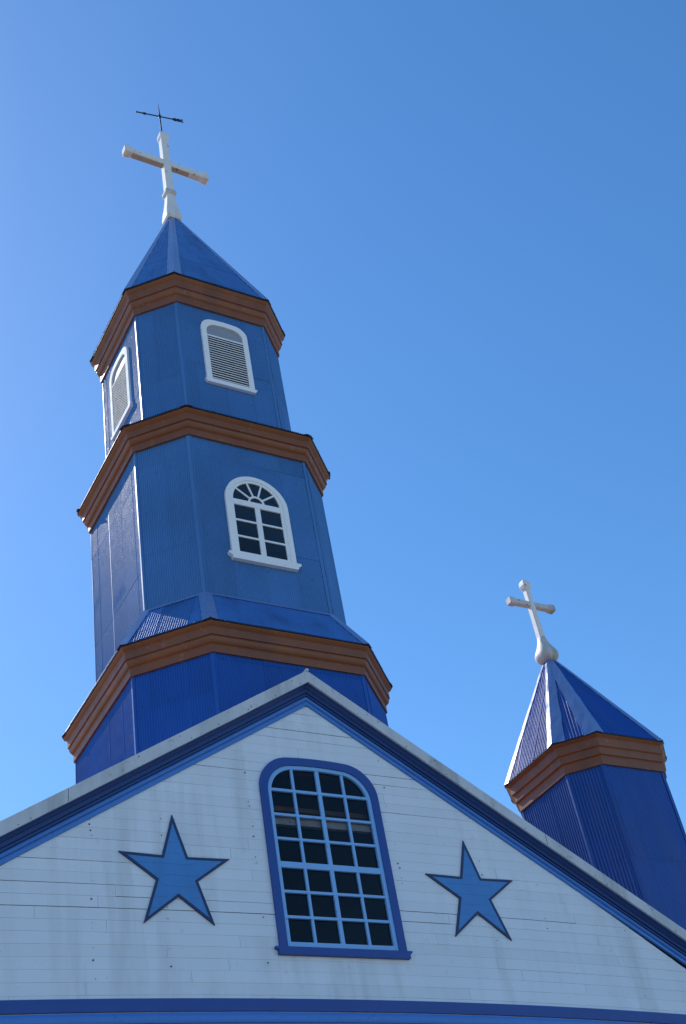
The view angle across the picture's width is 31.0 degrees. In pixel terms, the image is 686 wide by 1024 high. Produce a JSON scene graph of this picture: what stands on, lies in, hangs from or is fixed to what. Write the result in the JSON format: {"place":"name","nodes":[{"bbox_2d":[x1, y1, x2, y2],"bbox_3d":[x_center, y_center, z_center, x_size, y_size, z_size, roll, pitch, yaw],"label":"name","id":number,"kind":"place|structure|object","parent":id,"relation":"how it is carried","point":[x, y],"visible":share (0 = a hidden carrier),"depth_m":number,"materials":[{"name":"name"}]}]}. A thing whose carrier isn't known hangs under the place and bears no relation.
{"place":"outdoors","nodes":[
{"label":"outdoors","id":0,"kind":"place"},
{"bbox_2d":[0,0,685,832],"label":"sky","id":1,"kind":"structure","parent":0,"point":[461,224],"materials":[{"name":"blue"}]},
{"label":"ground","id":2,"kind":"structure","parent":0,"visible":0},
{"bbox_2d":[0,668,685,1023],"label":"church","id":3,"kind":"structure","parent":2,"relation":"on","point":[305,846],"depth_m":15.00,"materials":[{"name":"white paint"}]},
{"bbox_2d":[62,217,392,783],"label":"bell tower","id":4,"kind":"structure","parent":3,"relation":"on","point":[200,511],"depth_m":19.24,"materials":[{"name":"blue paint"}]},
{"bbox_2d":[109,347,132,441],"bbox_3d":[-3.993,-2.179,22.136,0.062,1.682,0.974,13,-45,-27],"label":"louvre window","id":5,"kind":"structure","parent":4,"relation":"in","point":[121,404],"depth_m":22.04,"materials":[{"name":"white paint"}]},
{"bbox_2d":[122,131,208,225],"bbox_3d":[-3.888,-7.400,27.362,2.000,3.250,0.348,13,-45,-27],"label":"roof cross","id":6,"kind":"object","parent":4,"relation":"on","point":[165,164],"visible":0.95,"depth_m":27.41,"materials":[{"name":"white paint"}]},
{"bbox_2d":[136,104,183,130],"bbox_3d":[-4.260,-9.135,28.786,1.130,1.340,0.067,4,-42,-19],"label":"weather vane","id":7,"kind":"object","parent":6,"relation":"on","point":[160,117],"visible":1,"depth_m":28.85,"materials":[{"name":"black metal"}]},
{"bbox_2d":[200,319,256,394],"bbox_3d":[-2.055,-2.783,21.884,0.974,1.682,0.062,13,-45,-27],"label":"louvre window","id":8,"kind":"structure","parent":4,"relation":"in","point":[227,362],"depth_m":21.82,"materials":[{"name":"white paint"}]},
{"bbox_2d":[224,477,301,571],"bbox_3d":[-1.299,0.128,19.158,1.210,1.762,0.075,13,-45,-27],"label":"arched window","id":9,"kind":"structure","parent":4,"relation":"in","point":[241,541],"depth_m":19.10,"materials":[{"name":"white paint"}]},
{"bbox_2d":[259,757,412,959],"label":"gable window","id":10,"kind":"structure","parent":3,"relation":"in","point":[334,894],"depth_m":15.71,"materials":[{"name":"glass"}]},
{"bbox_2d":[504,659,685,929],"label":"bell tower","id":11,"kind":"structure","parent":3,"relation":"on","point":[586,780],"depth_m":20.42,"materials":[{"name":"blue paint"}]},
{"bbox_2d":[506,579,558,665],"bbox_3d":[3.690,2.096,23.619,1.080,1.910,0.382,13,-45,-27],"label":"roof cross","id":12,"kind":"object","parent":11,"relation":"on","point":[546,650],"visible":0.97,"depth_m":23.60,"materials":[{"name":"white paint"}]}
]}

